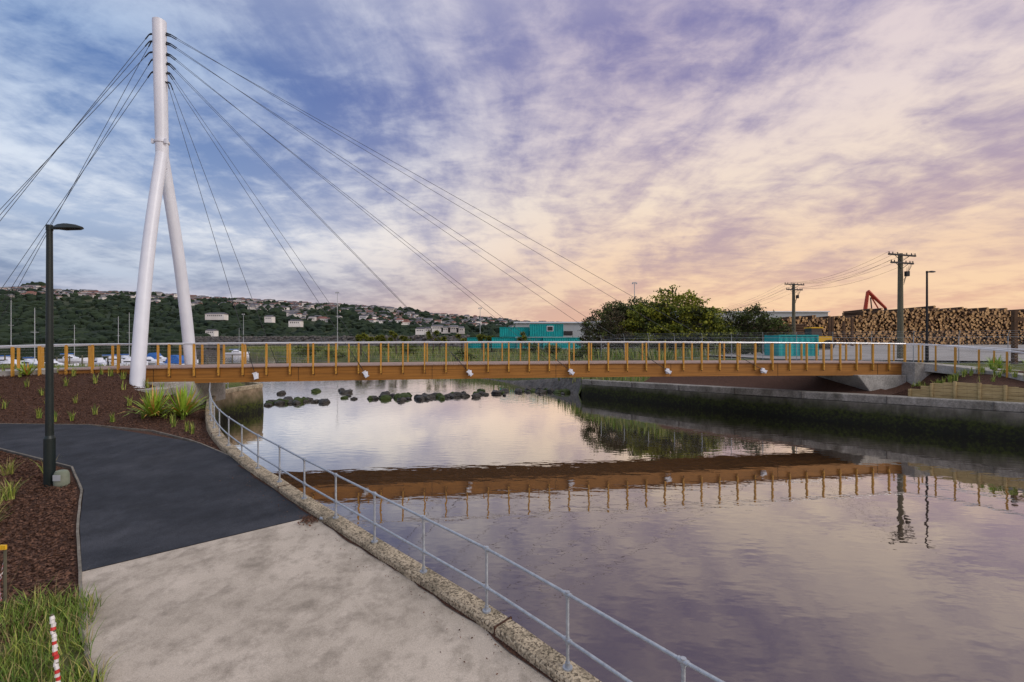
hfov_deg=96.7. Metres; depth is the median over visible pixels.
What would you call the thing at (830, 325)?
log bunk posts
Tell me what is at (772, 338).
shipping container
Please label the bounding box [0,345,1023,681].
water
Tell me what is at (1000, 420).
river wall
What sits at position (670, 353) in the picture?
bank grass
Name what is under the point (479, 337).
cabbage tree
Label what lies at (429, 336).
cabbage tree
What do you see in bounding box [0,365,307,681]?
mulch ground
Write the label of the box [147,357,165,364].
moored boat
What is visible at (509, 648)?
gutter moss
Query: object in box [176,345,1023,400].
ground
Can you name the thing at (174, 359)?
moored boat
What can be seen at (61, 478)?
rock
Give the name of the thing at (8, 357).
moored boat
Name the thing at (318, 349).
coastal shrub
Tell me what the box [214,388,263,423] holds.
retaining wall
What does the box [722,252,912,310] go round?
power lines
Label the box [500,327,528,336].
site cabin
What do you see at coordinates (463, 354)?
coastal shrub
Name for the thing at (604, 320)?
broadleaf tree
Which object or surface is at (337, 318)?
light mast
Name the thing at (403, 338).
cabbage tree
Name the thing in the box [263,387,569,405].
river rocks
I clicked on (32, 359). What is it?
moored boat
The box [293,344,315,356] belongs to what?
coastal shrub
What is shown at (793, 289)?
power pole
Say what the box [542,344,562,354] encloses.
coastal shrub
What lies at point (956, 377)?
slope grass tufts
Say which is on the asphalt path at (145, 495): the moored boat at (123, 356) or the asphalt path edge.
the asphalt path edge
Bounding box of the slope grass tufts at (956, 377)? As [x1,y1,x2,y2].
[911,363,1023,386]
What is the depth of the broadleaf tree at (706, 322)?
58.34 m
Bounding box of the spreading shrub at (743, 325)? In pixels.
[720,302,794,352]
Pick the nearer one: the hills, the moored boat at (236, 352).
the moored boat at (236, 352)
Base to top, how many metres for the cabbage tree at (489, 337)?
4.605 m
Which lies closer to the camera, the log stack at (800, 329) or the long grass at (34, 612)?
the long grass at (34, 612)
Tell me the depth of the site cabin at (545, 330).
110.01 m
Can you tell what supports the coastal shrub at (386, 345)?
on the ground at (810, 383)
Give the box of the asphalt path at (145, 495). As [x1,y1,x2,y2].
[0,424,309,570]
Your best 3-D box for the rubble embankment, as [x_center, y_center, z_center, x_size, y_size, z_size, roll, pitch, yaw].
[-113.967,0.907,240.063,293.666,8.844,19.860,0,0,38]
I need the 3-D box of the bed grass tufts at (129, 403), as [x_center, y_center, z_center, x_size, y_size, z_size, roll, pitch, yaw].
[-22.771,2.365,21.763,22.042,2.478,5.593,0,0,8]
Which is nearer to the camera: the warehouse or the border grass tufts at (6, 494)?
the border grass tufts at (6, 494)
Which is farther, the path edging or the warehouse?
the warehouse
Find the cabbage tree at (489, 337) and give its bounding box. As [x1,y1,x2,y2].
[486,335,494,351]
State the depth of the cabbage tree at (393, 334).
109.67 m
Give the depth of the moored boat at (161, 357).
107.13 m
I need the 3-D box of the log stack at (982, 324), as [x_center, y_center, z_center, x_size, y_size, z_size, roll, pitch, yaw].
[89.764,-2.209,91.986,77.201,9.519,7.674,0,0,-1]
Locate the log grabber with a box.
[863,290,886,309]
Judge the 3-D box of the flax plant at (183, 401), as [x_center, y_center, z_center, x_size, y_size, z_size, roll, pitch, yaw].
[-14.866,2.594,20.609,2.806,1.658,2.924,0,0,0]
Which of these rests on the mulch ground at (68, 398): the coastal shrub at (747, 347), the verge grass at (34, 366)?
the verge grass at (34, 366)
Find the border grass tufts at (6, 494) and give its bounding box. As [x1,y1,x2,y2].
[0,456,57,519]
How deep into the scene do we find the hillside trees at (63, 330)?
783.31 m
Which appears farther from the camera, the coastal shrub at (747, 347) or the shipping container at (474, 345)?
the shipping container at (474, 345)
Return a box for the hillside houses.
[0,285,558,336]
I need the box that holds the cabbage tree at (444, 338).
[433,335,447,352]
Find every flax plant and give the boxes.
[13,361,36,374]
[118,382,174,416]
[155,383,212,416]
[985,355,1002,368]
[992,355,1004,368]
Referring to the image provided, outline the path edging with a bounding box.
[0,423,228,681]
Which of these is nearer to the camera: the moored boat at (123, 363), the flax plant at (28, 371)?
the flax plant at (28, 371)
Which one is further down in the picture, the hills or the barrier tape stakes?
the barrier tape stakes
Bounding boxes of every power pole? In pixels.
[784,283,803,334]
[888,251,915,358]
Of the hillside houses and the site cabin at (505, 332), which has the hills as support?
the hillside houses
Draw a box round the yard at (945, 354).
[704,345,1023,360]
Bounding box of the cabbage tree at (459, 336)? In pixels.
[455,333,466,350]
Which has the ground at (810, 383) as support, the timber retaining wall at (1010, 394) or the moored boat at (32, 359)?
the timber retaining wall at (1010, 394)
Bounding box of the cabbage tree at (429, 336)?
[426,330,439,351]
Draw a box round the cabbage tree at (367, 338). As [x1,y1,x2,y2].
[364,334,375,341]
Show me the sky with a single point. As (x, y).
(730, 153)
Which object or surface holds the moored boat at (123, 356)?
on the water
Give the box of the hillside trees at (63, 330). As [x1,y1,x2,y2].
[0,281,548,344]
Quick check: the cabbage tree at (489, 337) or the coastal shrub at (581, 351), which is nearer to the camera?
the coastal shrub at (581, 351)
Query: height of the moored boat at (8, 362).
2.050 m
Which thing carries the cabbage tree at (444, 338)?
on the ground at (810, 383)
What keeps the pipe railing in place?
on the kerb
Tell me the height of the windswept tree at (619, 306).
8.552 m
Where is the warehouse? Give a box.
[514,311,829,348]
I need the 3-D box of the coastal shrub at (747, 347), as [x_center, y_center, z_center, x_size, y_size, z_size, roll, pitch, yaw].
[27.707,0.699,54.917,4.835,2.714,5.288,0,0,0]
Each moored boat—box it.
[0,303,26,362]
[0,360,36,365]
[21,308,44,364]
[44,360,78,365]
[54,325,87,361]
[94,358,110,365]
[97,316,129,362]
[114,358,147,365]
[115,313,130,359]
[147,352,166,360]
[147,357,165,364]
[155,355,184,364]
[225,333,248,354]
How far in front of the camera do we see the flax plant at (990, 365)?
27.43 m
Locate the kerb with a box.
[205,382,600,681]
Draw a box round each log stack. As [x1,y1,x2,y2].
[744,324,804,341]
[768,305,1023,344]
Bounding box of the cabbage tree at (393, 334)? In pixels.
[387,331,397,353]
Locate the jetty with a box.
[4,355,264,364]
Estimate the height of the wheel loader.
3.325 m
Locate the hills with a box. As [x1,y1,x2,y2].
[0,293,485,344]
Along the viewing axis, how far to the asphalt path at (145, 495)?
11.72 m
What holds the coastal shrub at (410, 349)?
on the ground at (810, 383)
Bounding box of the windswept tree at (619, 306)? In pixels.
[593,296,650,352]
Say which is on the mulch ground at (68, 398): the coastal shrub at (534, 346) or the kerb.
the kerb
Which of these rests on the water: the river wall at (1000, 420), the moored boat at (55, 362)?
the moored boat at (55, 362)
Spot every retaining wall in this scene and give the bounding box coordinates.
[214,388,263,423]
[908,381,1023,402]
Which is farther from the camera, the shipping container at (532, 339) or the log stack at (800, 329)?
the shipping container at (532, 339)
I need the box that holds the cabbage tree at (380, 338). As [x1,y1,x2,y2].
[374,334,386,352]
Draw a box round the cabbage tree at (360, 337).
[355,332,365,355]
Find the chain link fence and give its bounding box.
[600,330,1023,365]
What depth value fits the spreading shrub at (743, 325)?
59.90 m
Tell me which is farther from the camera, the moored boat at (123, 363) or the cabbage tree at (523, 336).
the cabbage tree at (523, 336)
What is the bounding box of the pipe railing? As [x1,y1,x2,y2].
[208,383,724,681]
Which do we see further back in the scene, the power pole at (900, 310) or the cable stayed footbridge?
the power pole at (900, 310)
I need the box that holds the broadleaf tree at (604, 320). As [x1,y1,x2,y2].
[572,307,635,351]
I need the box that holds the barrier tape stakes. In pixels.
[0,545,60,681]
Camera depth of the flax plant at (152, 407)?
20.06 m
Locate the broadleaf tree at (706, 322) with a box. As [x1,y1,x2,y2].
[610,284,737,351]
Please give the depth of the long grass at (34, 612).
6.39 m
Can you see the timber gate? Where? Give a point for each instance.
(1015, 318)
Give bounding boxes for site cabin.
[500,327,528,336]
[529,324,562,336]
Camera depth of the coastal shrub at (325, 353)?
99.36 m
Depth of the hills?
827.35 m
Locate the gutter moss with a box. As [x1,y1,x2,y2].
[238,465,555,681]
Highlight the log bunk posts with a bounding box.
[804,316,853,345]
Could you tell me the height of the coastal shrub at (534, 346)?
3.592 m
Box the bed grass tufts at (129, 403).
[0,366,195,433]
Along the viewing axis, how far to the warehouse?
130.00 m
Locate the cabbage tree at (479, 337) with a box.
[476,333,486,351]
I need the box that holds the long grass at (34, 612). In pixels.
[0,578,122,681]
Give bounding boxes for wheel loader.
[804,327,834,348]
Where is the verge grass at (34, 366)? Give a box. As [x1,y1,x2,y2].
[0,362,240,386]
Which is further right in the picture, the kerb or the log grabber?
the log grabber
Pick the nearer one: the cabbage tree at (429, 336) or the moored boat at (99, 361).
the moored boat at (99, 361)
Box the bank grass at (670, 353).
[225,345,735,382]
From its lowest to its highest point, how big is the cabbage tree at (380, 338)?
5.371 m
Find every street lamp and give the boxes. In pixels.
[43,223,83,486]
[925,271,935,362]
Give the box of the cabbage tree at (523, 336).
[516,331,527,351]
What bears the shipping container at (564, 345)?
on the ground at (810, 383)
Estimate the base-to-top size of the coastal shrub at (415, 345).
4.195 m
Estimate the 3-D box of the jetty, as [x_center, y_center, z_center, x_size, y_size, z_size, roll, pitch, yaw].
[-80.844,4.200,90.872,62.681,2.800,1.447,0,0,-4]
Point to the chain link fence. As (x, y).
(871, 333)
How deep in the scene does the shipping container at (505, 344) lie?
110.52 m
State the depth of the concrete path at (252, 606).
6.92 m
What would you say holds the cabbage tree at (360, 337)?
on the ground at (810, 383)
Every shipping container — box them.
[467,338,491,347]
[492,337,516,347]
[517,337,541,347]
[542,337,580,348]
[764,335,818,355]
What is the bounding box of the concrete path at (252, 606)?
[82,518,552,681]
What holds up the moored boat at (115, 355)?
on the water
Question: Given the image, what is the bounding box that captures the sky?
[0,0,1023,321]
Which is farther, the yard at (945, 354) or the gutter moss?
the yard at (945, 354)
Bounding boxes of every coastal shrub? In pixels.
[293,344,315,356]
[298,344,324,351]
[322,349,346,359]
[377,339,398,348]
[398,339,421,349]
[399,345,416,354]
[454,350,476,360]
[521,339,541,352]
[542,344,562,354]
[565,345,606,360]
[717,336,763,353]
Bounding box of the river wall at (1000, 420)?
[581,379,1023,441]
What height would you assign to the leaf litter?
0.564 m
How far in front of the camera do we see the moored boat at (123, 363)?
87.20 m
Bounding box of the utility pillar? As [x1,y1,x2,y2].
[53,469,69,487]
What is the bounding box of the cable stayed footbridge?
[0,17,1023,405]
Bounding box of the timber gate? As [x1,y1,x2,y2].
[1011,310,1023,363]
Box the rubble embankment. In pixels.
[182,335,469,348]
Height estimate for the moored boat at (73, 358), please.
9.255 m
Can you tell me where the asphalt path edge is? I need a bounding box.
[201,444,236,461]
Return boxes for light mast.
[335,292,338,349]
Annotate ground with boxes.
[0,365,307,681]
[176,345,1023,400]
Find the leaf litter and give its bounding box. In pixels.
[245,475,545,681]
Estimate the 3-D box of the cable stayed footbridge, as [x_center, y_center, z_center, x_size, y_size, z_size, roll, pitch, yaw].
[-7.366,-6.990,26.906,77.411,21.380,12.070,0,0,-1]
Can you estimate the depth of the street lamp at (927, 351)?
33.94 m
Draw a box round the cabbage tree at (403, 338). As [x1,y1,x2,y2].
[399,335,408,343]
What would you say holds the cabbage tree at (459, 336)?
on the ground at (810, 383)
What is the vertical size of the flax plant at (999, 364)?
1.076 m
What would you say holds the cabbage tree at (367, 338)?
on the ground at (810, 383)
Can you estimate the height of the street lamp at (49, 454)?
7.458 m

